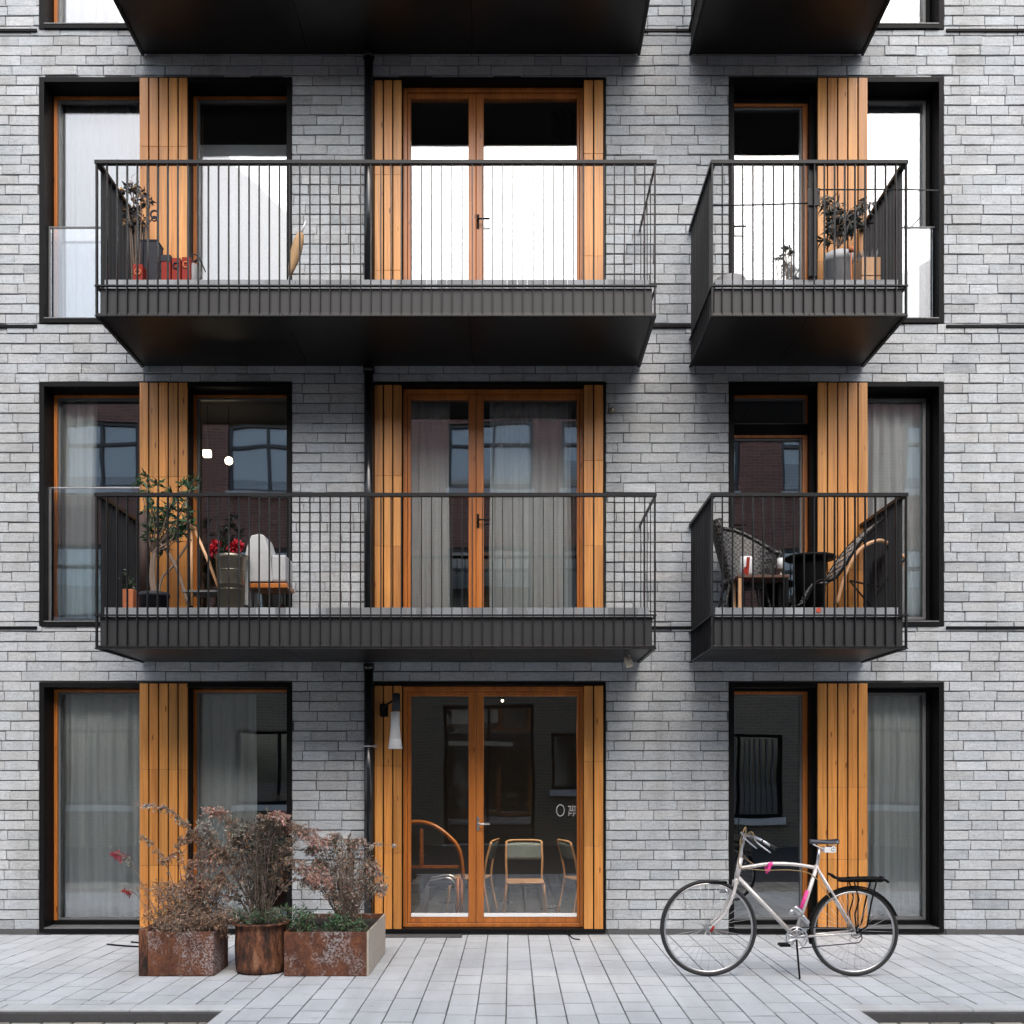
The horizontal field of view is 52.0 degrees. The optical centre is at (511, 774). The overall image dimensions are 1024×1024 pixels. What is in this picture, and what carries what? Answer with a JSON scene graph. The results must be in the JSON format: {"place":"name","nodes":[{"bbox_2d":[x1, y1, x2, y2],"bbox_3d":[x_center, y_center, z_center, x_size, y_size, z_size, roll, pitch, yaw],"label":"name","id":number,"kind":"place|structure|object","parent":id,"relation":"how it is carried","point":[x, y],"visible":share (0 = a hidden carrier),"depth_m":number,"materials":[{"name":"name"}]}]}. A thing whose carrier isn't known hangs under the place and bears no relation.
{"place":"outdoors","nodes":[
{"label":"outdoors","id":0,"kind":"place"},
{"bbox_2d":[0,935,1023,1023],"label":"paving","id":1,"kind":"structure","parent":0,"point":[762,983],"depth_m":8.11,"materials":[{"name":"concrete"}]},
{"bbox_2d":[107,941,138,946],"bbox_3d":[-3.578,1.591,9.838,0.417,0.020,0.228,0,0,27],"label":"cable","id":2,"kind":"object","parent":1,"relation":"on","point":[124,945],"visible":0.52,"depth_m":9.76,"materials":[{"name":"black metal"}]},
{"bbox_2d":[139,923,227,975],"bbox_3d":[-2.659,1.413,8.525,0.595,0.367,0.430,0,0,0],"label":"planter box","id":3,"kind":"object","parent":1,"relation":"on","point":[200,954],"visible":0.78,"depth_m":8.31,"materials":[{"name":"metal"}]},
{"bbox_2d":[108,802,242,950],"bbox_3d":[-2.729,0.813,8.516,1.033,1.200,0.684,0,0,-20],"label":"dry shrub","id":4,"kind":"object","parent":3,"relation":"on","point":[195,916],"visible":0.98,"depth_m":8.50,"materials":[{"name":"brown plant"}]},
{"bbox_2d":[231,918,290,974],"bbox_3d":[-2.038,1.396,8.536,0.478,0.402,0.476,0,0,0],"label":"planter drum","id":5,"kind":"object","parent":1,"relation":"on","point":[259,949],"visible":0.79,"depth_m":8.36,"materials":[{"name":"metal"}]},
{"bbox_2d":[228,902,296,930],"bbox_3d":[-2.001,1.204,8.477,0.530,0.367,0.470,0,0,39],"label":"ground cover plant","id":6,"kind":"object","parent":5,"relation":"on","point":[275,919],"visible":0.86,"depth_m":8.47,"materials":[{"name":"green plant"}]},
{"bbox_2d":[194,805,334,924],"bbox_3d":[-2.007,0.765,8.527,1.152,1.036,0.506,0,0,0],"label":"feathery shrub","id":7,"kind":"object","parent":5,"relation":"on","point":[243,834],"visible":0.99,"depth_m":8.52,"materials":[{"name":"brown plant"}]},
{"bbox_2d":[284,913,384,975],"bbox_3d":[-1.470,1.422,8.865,0.669,0.350,1.110,0,0,0],"label":"planter box","id":8,"kind":"object","parent":1,"relation":"on","point":[318,952],"visible":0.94,"depth_m":8.31,"materials":[{"name":"metal"}]},
{"bbox_2d":[285,902,319,931],"bbox_3d":[-1.693,1.200,8.455,0.267,0.336,0.329,0,0,-24],"label":"green plant","id":9,"kind":"object","parent":8,"relation":"on","point":[301,915],"visible":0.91,"depth_m":8.44,"materials":[{"name":"green plant"}]},
{"bbox_2d":[319,907,357,931],"bbox_3d":[-1.374,1.225,8.457,0.337,0.319,0.284,0,0,0],"label":"green plant","id":10,"kind":"object","parent":8,"relation":"on","point":[338,925],"visible":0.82,"depth_m":8.43,"materials":[{"name":"green plant"}]},
{"bbox_2d":[299,830,396,924],"bbox_3d":[-1.402,0.858,8.714,0.805,0.794,0.667,0,0,41],"label":"feathery shrub","id":11,"kind":"object","parent":8,"relation":"on","point":[346,889],"visible":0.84,"depth_m":8.71,"materials":[{"name":"brown plant"}]},
{"bbox_2d":[349,914,371,931],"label":"green plant","id":12,"kind":"object","parent":8,"relation":"on","point":[362,926],"visible":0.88,"depth_m":8.44,"materials":[{"name":"green plant"}]},
{"bbox_2d":[385,934,462,937],"bbox_3d":[-0.872,1.593,10.365,0.761,0.011,0.170,0,0,0],"label":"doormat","id":13,"kind":"object","parent":1,"relation":"on","point":[423,935],"visible":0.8,"depth_m":10.32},
{"bbox_2d":[660,819,898,978],"bbox_3d":[2.115,0.974,8.310,1.886,1.246,0.615,0,0,0],"label":"bicycle","id":14,"kind":"object","parent":1,"relation":"on","point":[803,921],"visible":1,"depth_m":8.30,"materials":[{"name":"silver metal"}]},
{"bbox_2d":[0,1022,1023,1023],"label":"sett paving","id":15,"kind":"structure","parent":0,"point":[206,1022],"depth_m":7.06,"materials":[{"name":"grey stone"}]},
{"bbox_2d":[716,273,745,279],"bbox_3d":[2.070,-4.519,9.950,0.330,0.391,0.328,0,0,0],"label":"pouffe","id":16,"kind":"object","parent":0,"point":[736,276],"visible":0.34,"depth_m":9.82,"materials":[{"name":"white fabric"}]},
{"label":"ground","id":17,"kind":"structure","parent":0,"visible":0},
{"bbox_2d":[0,0,1023,935],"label":"apartment building","id":18,"kind":"structure","parent":17,"relation":"on","point":[674,754],"depth_m":10.49,"materials":[{"name":"grey brick"}]},
{"bbox_2d":[54,0,61,22],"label":"window","id":19,"kind":"structure","parent":18,"relation":"in","point":[57,3],"depth_m":10.70,"materials":[{"name":"orange wood"}]},
{"bbox_2d":[62,402,97,617],"bbox_3d":[-4.519,-2.720,10.843,0.463,2.360,0.147,0,0,0],"label":"curtain","id":20,"kind":"object","parent":18,"relation":"attached to","point":[79,440],"visible":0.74,"depth_m":10.84,"materials":[{"name":"white fabric"}]},
{"bbox_2d":[62,0,123,22],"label":"curtain","id":21,"kind":"object","parent":18,"relation":"attached to","point":[90,11],"visible":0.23,"depth_m":10.83,"materials":[{"name":"white fabric"}]},
{"bbox_2d":[54,689,139,924],"bbox_3d":[-4.178,0.335,10.728,0.975,2.400,0.084,0,0,0],"label":"window","id":22,"kind":"structure","parent":18,"relation":"in","point":[58,919],"depth_m":10.69,"materials":[{"name":"black metal"}]},
{"bbox_2d":[54,395,139,620],"bbox_3d":[-4.178,-2.695,10.728,0.975,2.340,0.084,0,0,0],"label":"window","id":23,"kind":"structure","parent":18,"relation":"in","point":[58,399],"depth_m":10.71,"materials":[{"name":"brown wood"}]},
{"bbox_2d":[54,96,139,316],"bbox_3d":[-4.178,-5.727,10.728,0.975,2.356,0.084,0,0,0],"label":"window","id":24,"kind":"structure","parent":18,"relation":"in","point":[59,101],"depth_m":10.71,"materials":[{"name":"brown wood"}]},
{"bbox_2d":[62,105,139,316],"bbox_3d":[-4.276,-5.752,10.843,1.045,2.376,0.060,0,0,0],"label":"curtain","id":25,"kind":"object","parent":18,"relation":"attached to","point":[91,134],"visible":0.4,"depth_m":10.84,"materials":[{"name":"white fabric"}]},
{"bbox_2d":[62,695,140,916],"bbox_3d":[-4.268,0.310,10.844,1.030,2.420,0.144,0,0,0],"label":"curtain","id":26,"kind":"object","parent":18,"relation":"attached to","point":[100,774],"visible":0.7,"depth_m":10.85,"materials":[{"name":"white fabric"}]},
{"bbox_2d":[122,589,135,607],"bbox_3d":[-3.652,-1.578,9.980,0.160,0.348,0.160,0,0,0],"label":"flower pot","id":27,"kind":"object","parent":18,"relation":"on","point":[131,598],"visible":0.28,"depth_m":9.90,"materials":[{"name":"orange ceramic"}]},
{"bbox_2d":[119,568,135,589],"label":"plant","id":28,"kind":"object","parent":27,"relation":"on","point":[130,584],"visible":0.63,"depth_m":9.97,"materials":[{"name":"green plant"}]},
{"bbox_2d":[133,264,145,279],"bbox_3d":[-3.466,-4.524,9.795,0.089,0.402,0.170,0,0,0],"label":"crate","id":29,"kind":"object","parent":18,"relation":"on","point":[142,272],"visible":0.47,"depth_m":9.72,"materials":[{"name":"red plastic"}]},
{"bbox_2d":[139,511,149,591],"bbox_3d":[-3.543,-2.138,10.130,0.098,0.787,0.100,0,0,0],"label":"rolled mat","id":30,"kind":"object","parent":18,"relation":"on","point":[142,563],"visible":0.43,"depth_m":10.08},
{"bbox_2d":[142,210,156,265],"bbox_3d":[-3.375,-4.960,9.800,0.161,0.618,0.018,0,0,0],"label":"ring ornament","id":31,"kind":"object","parent":18,"relation":"on","point":[151,216],"visible":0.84,"depth_m":9.79,"materials":[{"name":"metal"}]},
{"bbox_2d":[140,239,163,279],"bbox_3d":[-3.406,-4.672,9.935,0.166,0.698,0.178,0,0,0],"label":"storage bin","id":32,"kind":"object","parent":18,"relation":"on","point":[152,259],"visible":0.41,"depth_m":9.85,"materials":[{"name":"grey plastic"}]},
{"bbox_2d":[139,591,169,607],"bbox_3d":[-3.365,-1.554,9.880,0.283,0.300,0.283,0,0,0],"label":"plant pot","id":33,"kind":"object","parent":18,"relation":"on","point":[153,599],"visible":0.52,"depth_m":9.77,"materials":[{"name":"ceramic"}]},
{"bbox_2d":[131,468,201,590],"bbox_3d":[-3.278,-2.279,9.898,0.734,1.277,0.545,0,0,0],"label":"potted tree","id":34,"kind":"object","parent":33,"relation":"on","point":[163,521],"visible":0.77,"depth_m":9.85,"materials":[{"name":"green plant"}]},
{"bbox_2d":[161,255,171,279],"bbox_3d":[-3.205,-4.566,9.800,0.091,0.486,0.168,0,0,0],"label":"crate","id":35,"kind":"object","parent":18,"relation":"on","point":[163,267],"visible":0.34,"depth_m":9.72,"materials":[{"name":"red plastic"}]},
{"bbox_2d":[172,258,181,279],"bbox_3d":[-3.110,-4.554,9.795,0.081,0.461,0.170,0,0,0],"label":"crate","id":36,"kind":"object","parent":18,"relation":"on","point":[174,268],"visible":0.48,"depth_m":9.72,"materials":[{"name":"red plastic"}]},
{"bbox_2d":[152,520,217,605],"bbox_3d":[-3.077,-2.020,10.000,0.772,0.874,0.280,0,0,0],"label":"trestle stand","id":37,"kind":"object","parent":18,"relation":"on","point":[202,593],"visible":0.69,"depth_m":9.87,"materials":[{"name":"brown wood"}]},
{"bbox_2d":[182,257,193,279],"bbox_3d":[-3.018,-4.557,9.795,0.082,0.468,0.170,0,0,0],"label":"crate","id":38,"kind":"object","parent":18,"relation":"on","point":[184,268],"visible":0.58,"depth_m":9.72,"materials":[{"name":"red plastic"}]},
{"bbox_2d":[191,254,205,279],"bbox_3d":[-2.941,-4.591,9.800,0.172,0.535,0.096,0,0,0],"label":"watering can","id":39,"kind":"object","parent":18,"relation":"on","point":[193,271],"visible":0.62,"depth_m":9.77,"materials":[{"name":"grey metal"}]},
{"bbox_2d":[203,405,211,457],"bbox_3d":[-3.396,-3.827,11.700,0.080,0.575,0.060,0,0,0],"label":"pendant lamp","id":40,"kind":"object","parent":18,"relation":"hanging from","point":[207,453],"visible":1,"depth_m":11.70,"materials":[{"name":"beige glass"}]},
{"bbox_2d":[200,694,256,917],"bbox_3d":[-2.950,0.310,10.843,0.657,2.420,0.143,0,0,0],"label":"curtain","id":41,"kind":"object","parent":18,"relation":"attached to","point":[228,756],"visible":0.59,"depth_m":10.84,"materials":[{"name":"white fabric"}]},
{"bbox_2d":[225,405,232,464],"bbox_3d":[-3.156,-3.782,11.700,0.090,0.666,0.090,0,0,0],"label":"pendant lamp","id":42,"kind":"object","parent":18,"relation":"hanging from","point":[228,460],"visible":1,"depth_m":11.70,"materials":[{"name":"beige glass"}]},
{"bbox_2d":[213,553,247,607],"bbox_3d":[-2.629,-1.722,9.830,0.330,0.636,0.328,0,0,0],"label":"bucket","id":43,"kind":"object","parent":18,"relation":"on","point":[233,579],"visible":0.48,"depth_m":9.72,"materials":[{"name":"metal"}]},
{"bbox_2d":[206,537,244,557],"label":"red flowers","id":44,"kind":"object","parent":43,"relation":"on","point":[213,547],"visible":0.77,"depth_m":9.76,"materials":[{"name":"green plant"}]},
{"bbox_2d":[193,689,286,924],"bbox_3d":[-2.758,0.335,10.728,1.007,2.400,0.084,0,0,0],"label":"window","id":45,"kind":"structure","parent":18,"relation":"in","point":[196,692],"depth_m":10.69,"materials":[{"name":"black metal"}]},
{"bbox_2d":[193,395,286,607],"bbox_3d":[-2.758,-2.695,10.728,1.007,2.340,0.084,0,0,0],"label":"window","id":46,"kind":"structure","parent":18,"relation":"in","point":[196,398],"depth_m":10.69,"materials":[{"name":"black metal"}]},
{"bbox_2d":[193,96,286,279],"bbox_3d":[-2.758,-5.727,10.728,1.007,2.356,0.084,0,0,0],"label":"window","id":47,"kind":"structure","parent":18,"relation":"in","point":[197,100],"depth_m":10.69,"materials":[{"name":"black metal"}]},
{"bbox_2d":[200,145,286,279],"bbox_3d":[-2.776,-5.532,10.844,1.037,1.936,0.009,0,0,0],"label":"roller blind","id":48,"kind":"object","parent":18,"relation":"attached to","point":[243,152],"visible":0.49,"depth_m":10.84,"materials":[{"name":"white fabric"}]},
{"bbox_2d":[245,534,293,607],"bbox_3d":[-2.341,-1.839,10.095,0.431,0.876,0.350,0,0,0],"label":"armchair","id":49,"kind":"object","parent":18,"relation":"on","point":[274,574],"visible":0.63,"depth_m":9.93,"materials":[{"name":"white fabric"}]},
{"bbox_2d":[288,220,305,279],"bbox_3d":[-1.991,-4.719,9.700,0.180,0.793,0.100,0,0,0],"label":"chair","id":50,"kind":"object","parent":18,"relation":"on","point":[294,255],"visible":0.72,"depth_m":9.67,"materials":[{"name":"beige wood"}]},
{"bbox_2d":[380,693,401,748],"bbox_3d":[-1.200,-0.525,10.351,0.139,0.548,0.321,0,0,-38],"label":"wall lamp","id":51,"kind":"object","parent":18,"relation":"attached to","point":[395,739],"visible":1,"depth_m":10.24,"materials":[{"name":"white glass"}]},
{"bbox_2d":[411,401,449,607],"bbox_3d":[-0.853,-2.720,10.845,0.428,2.360,0.135,0,0,0],"label":"curtain","id":52,"kind":"object","parent":18,"relation":"attached to","point":[430,423],"visible":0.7,"depth_m":10.84,"materials":[{"name":"white fabric"}]},
{"bbox_2d":[411,820,464,912],"bbox_3d":[-1.103,1.059,11.300,1.182,1.119,0.524,0,0,0],"label":"chair","id":53,"kind":"object","parent":18,"relation":"in","point":[417,885],"visible":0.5,"depth_m":11.52,"materials":[{"name":"brown wood"}]},
{"bbox_2d":[411,145,467,279],"bbox_3d":[-0.760,-5.532,10.844,0.673,1.936,0.008,0,0,0],"label":"roller blind","id":54,"kind":"object","parent":18,"relation":"attached to","point":[439,152],"visible":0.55,"depth_m":10.84,"materials":[{"name":"white fabric"}]},
{"bbox_2d":[424,874,455,912],"bbox_3d":[-0.751,1.349,11.230,0.345,0.540,0.324,0,0,0],"label":"stool","id":55,"kind":"object","parent":18,"relation":"in","point":[435,881],"visible":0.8,"depth_m":11.09,"materials":[{"name":"silver metal"}]},
{"bbox_2d":[446,838,499,912],"bbox_3d":[-0.436,1.177,12.075,0.554,0.888,0.497,0,0,10],"label":"chair","id":56,"kind":"object","parent":18,"relation":"in","point":[491,851],"visible":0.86,"depth_m":11.90,"materials":[{"name":"brown wood"}]},
{"bbox_2d":[403,686,583,926],"bbox_3d":[-0.188,0.326,10.615,1.819,2.425,0.149,0,0,0],"label":"glass door","id":57,"kind":"structure","parent":18,"relation":"in","point":[475,917],"depth_m":10.61,"materials":[{"name":"orange wood"}]},
{"bbox_2d":[403,389,583,616],"bbox_3d":[-0.188,-2.704,10.615,1.819,2.365,0.149,0,0,0],"label":"balcony door","id":58,"kind":"structure","parent":18,"relation":"in","point":[475,398],"depth_m":10.61,"materials":[{"name":"orange wood"}]},
{"bbox_2d":[403,88,583,287],"bbox_3d":[-0.188,-5.736,10.615,1.819,2.381,0.149,0,0,0],"label":"balcony door","id":59,"kind":"structure","parent":18,"relation":"in","point":[475,97],"depth_m":10.61,"materials":[{"name":"orange wood"}]},
{"bbox_2d":[502,839,546,912],"bbox_3d":[0.141,1.177,11.639,0.497,0.888,0.554,0,0,-1],"label":"chair","id":60,"kind":"object","parent":18,"relation":"in","point":[523,851],"visible":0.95,"depth_m":11.84,"materials":[{"name":"brown wood"}]},
{"bbox_2d":[489,401,571,609],"bbox_3d":[0.190,-2.720,10.843,0.856,2.360,0.146,0,0,0],"label":"curtain","id":61,"kind":"object","parent":18,"relation":"attached to","point":[530,446],"visible":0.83,"depth_m":10.84,"materials":[{"name":"white fabric"}]},
{"bbox_2d":[484,145,576,287],"bbox_3d":[0.206,-5.532,10.844,1.053,1.936,0.009,0,0,0],"label":"roller blind","id":62,"kind":"object","parent":18,"relation":"attached to","point":[522,222],"visible":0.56,"depth_m":10.84,"materials":[{"name":"white fabric"}]},
{"bbox_2d":[551,110,576,144],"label":"curtain","id":63,"kind":"object","parent":18,"relation":"attached to","point":[563,128],"visible":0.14,"depth_m":10.99,"materials":[{"name":"black fabric"}]},
{"bbox_2d":[557,839,576,912],"bbox_3d":[0.819,1.177,11.936,0.554,0.888,0.497,0,0,-19],"label":"chair","id":64,"kind":"object","parent":18,"relation":"in","point":[566,851],"visible":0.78,"depth_m":11.83,"materials":[{"name":"brown wood"}]},
{"bbox_2d":[609,407,614,413],"bbox_3d":[0.997,-3.630,10.473,0.070,0.069,0.034,0,0,0],"label":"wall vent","id":65,"kind":"object","parent":18,"relation":"attached to","point":[611,410],"depth_m":10.46,"materials":[{"name":"metal"}]},
{"bbox_2d":[624,655,632,667],"bbox_3d":[1.083,-1.050,9.737,0.086,0.120,0.084,0,0,0],"label":"spotlight","id":66,"kind":"object","parent":18,"relation":"attached to","point":[628,661],"visible":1,"depth_m":9.71,"materials":[{"name":"white paint"}]},
{"bbox_2d":[713,518,781,607],"bbox_3d":[2.224,-1.905,10.006,0.687,1.009,0.536,0,0,0],"label":"wicker chair","id":67,"kind":"object","parent":18,"relation":"on","point":[727,549],"visible":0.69,"depth_m":10.12,"materials":[{"name":"black wicker"}]},
{"bbox_2d":[731,575,789,607],"bbox_3d":[2.284,-1.608,9.675,0.472,0.408,0.291,0,0,0],"label":"side table","id":68,"kind":"object","parent":18,"relation":"on","point":[778,579],"visible":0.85,"depth_m":9.54,"materials":[{"name":"brown wood"}]},
{"bbox_2d":[740,556,751,579],"bbox_3d":[2.159,-1.891,9.666,0.120,0.227,0.126,0,0,0],"label":"jar","id":69,"kind":"object","parent":68,"relation":"on","point":[747,565],"visible":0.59,"depth_m":9.62,"materials":[{"name":"white paint"}]},
{"bbox_2d":[777,558,784,574],"bbox_3d":[2.475,-1.903,9.670,0.090,0.180,0.089,0,0,0],"label":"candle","id":70,"kind":"object","parent":68,"relation":"on","point":[780,564],"visible":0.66,"depth_m":9.65,"materials":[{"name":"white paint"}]},
{"bbox_2d":[734,166,798,279],"bbox_3d":[2.656,-5.454,10.844,0.780,1.779,0.009,0,0,0],"label":"roller blind","id":71,"kind":"object","parent":18,"relation":"attached to","point":[778,209],"visible":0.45,"depth_m":10.84,"materials":[{"name":"white fabric"}]},
{"bbox_2d":[734,689,807,924],"bbox_3d":[2.616,0.333,10.705,0.786,2.404,0.150,0,0,0],"label":"window","id":72,"kind":"structure","parent":18,"relation":"in","point":[801,693],"depth_m":10.69,"materials":[{"name":"black metal"}]},
{"bbox_2d":[734,429,807,552],"bbox_3d":[2.616,-2.520,10.705,0.786,1.990,0.150,0,0,0],"label":"door frame","id":73,"kind":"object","parent":18,"relation":"in","point":[740,435],"depth_m":10.69,"materials":[{"name":"brown wood"}]},
{"bbox_2d":[734,395,807,428],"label":"window","id":74,"kind":"structure","parent":18,"relation":"in","point":[737,398],"depth_m":10.69,"materials":[{"name":"black metal"}]},
{"bbox_2d":[734,96,807,279],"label":"window","id":75,"kind":"structure","parent":18,"relation":"in","point":[742,104],"depth_m":10.69,"materials":[{"name":"brown wood"}]},
{"bbox_2d":[774,244,791,279],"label":"twig plant","id":76,"kind":"object","parent":18,"relation":"on","point":[780,257],"visible":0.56,"depth_m":9.94,"materials":[{"name":"grey plant"}]},
{"bbox_2d":[781,249,795,279],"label":"twig plant","id":77,"kind":"object","parent":18,"relation":"on","point":[790,254],"visible":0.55,"depth_m":9.97,"materials":[{"name":"grey plant"}]},
{"bbox_2d":[785,552,833,607],"bbox_3d":[2.856,-1.741,10.050,0.480,0.680,0.480,0,0,0],"label":"round table","id":78,"kind":"object","parent":18,"relation":"on","point":[829,557],"visible":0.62,"depth_m":9.92,"materials":[{"name":"black metal"}]},
{"bbox_2d":[825,248,852,279],"bbox_3d":[3.093,-4.619,9.950,0.272,0.592,0.273,0,0,0],"label":"plant pot","id":79,"kind":"object","parent":18,"relation":"on","point":[829,265],"visible":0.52,"depth_m":9.84,"materials":[{"name":"ceramic"}]},
{"bbox_2d":[817,193,877,253],"bbox_3d":[3.184,-5.266,9.972,0.633,0.595,0.441,0,0,0],"label":"drooping plant","id":80,"kind":"object","parent":79,"relation":"on","point":[829,223],"visible":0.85,"depth_m":9.98,"materials":[{"name":"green plant"}]},
{"bbox_2d":[789,514,903,607],"bbox_3d":[3.305,-1.958,10.050,1.171,1.069,0.634,0,0,0],"label":"lounge chair","id":81,"kind":"object","parent":18,"relation":"on","point":[849,558],"visible":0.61,"depth_m":9.76,"materials":[{"name":"black metal"}]},
{"bbox_2d":[848,246,853,279],"bbox_3d":[3.159,-4.617,9.780,0.052,0.587,0.052,0,0,0],"label":"garden marker","id":82,"kind":"object","parent":18,"relation":"on","point":[851,249],"visible":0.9,"depth_m":9.78,"materials":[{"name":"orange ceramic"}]},
{"bbox_2d":[856,257,880,279],"bbox_3d":[3.370,-4.591,9.950,0.174,0.536,0.200,0,0,0],"label":"wooden crate","id":83,"kind":"object","parent":18,"relation":"on","point":[869,269],"visible":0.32,"depth_m":9.85,"materials":[{"name":"brown wood"}]},
{"bbox_2d":[856,247,877,260],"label":"pale grass plant","id":84,"kind":"object","parent":83,"relation":"on","point":[862,255],"depth_m":9.92,"materials":[{"name":"grey plant"}]},
{"bbox_2d":[867,696,920,915],"bbox_3d":[3.938,0.310,10.845,0.571,2.420,0.141,0,0,0],"label":"curtain","id":85,"kind":"object","parent":18,"relation":"attached to","point":[893,788],"visible":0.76,"depth_m":10.84,"materials":[{"name":"white fabric"}]},
{"bbox_2d":[867,403,920,616],"bbox_3d":[3.983,-2.720,10.845,0.706,2.360,0.140,0,0,0],"label":"curtain","id":86,"kind":"object","parent":18,"relation":"attached to","point":[893,447],"visible":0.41,"depth_m":10.84,"materials":[{"name":"white fabric"}]},
{"bbox_2d":[867,107,920,316],"bbox_3d":[3.987,-5.752,10.843,0.714,2.376,0.012,0,0,0],"label":"roller blind","id":87,"kind":"object","parent":18,"relation":"attached to","point":[893,133],"visible":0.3,"depth_m":10.84,"materials":[{"name":"white fabric"}]},
{"bbox_2d":[867,689,929,924],"bbox_3d":[3.884,0.335,10.728,0.745,2.400,0.084,0,0,0],"label":"window","id":88,"kind":"structure","parent":18,"relation":"in","point":[924,919],"depth_m":10.71,"materials":[{"name":"black metal"}]},
{"bbox_2d":[867,395,929,620],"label":"window","id":89,"kind":"structure","parent":18,"relation":"in","point":[924,400],"depth_m":10.71,"materials":[{"name":"black metal"}]},
{"bbox_2d":[867,96,929,316],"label":"window","id":90,"kind":"structure","parent":18,"relation":"in","point":[923,102],"depth_m":10.71,"materials":[{"name":"black metal"}]},
{"bbox_2d":[880,0,920,22],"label":"roller blind","id":91,"kind":"object","parent":18,"relation":"attached to","point":[902,11],"visible":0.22,"depth_m":10.84,"materials":[{"name":"white fabric"}]},
{"bbox_2d":[921,0,929,22],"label":"window","id":92,"kind":"structure","parent":18,"relation":"in","point":[925,4],"depth_m":10.71,"materials":[{"name":"black metal"}]},
{"bbox_3d":[-3.538,-4.423,9.900,0.218,0.200,0.218,0,0,0],"label":"plant pot","id":93,"kind":"object","parent":18,"relation":"on","visible":0},
{"bbox_2d":[119,177,155,279],"bbox_3d":[-3.526,-5.087,9.881,0.377,1.189,0.251,0,0,15],"label":"dried plant","id":94,"kind":"object","parent":93,"relation":"on","point":[132,229],"visible":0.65,"depth_m":9.88,"materials":[{"name":"brown plant"}]},
{"bbox_2d":[0,1012,1023,1023],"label":"kerb","id":95,"kind":"structure","parent":17,"relation":"on","point":[207,1017],"depth_m":7.11,"materials":[{"name":"grey concrete"}]},
{"bbox_2d":[0,1004,1023,1023],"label":"kerb top","id":96,"kind":"structure","parent":95,"relation":"on","point":[228,1013],"depth_m":7.17,"materials":[{"name":"concrete"}]}
]}

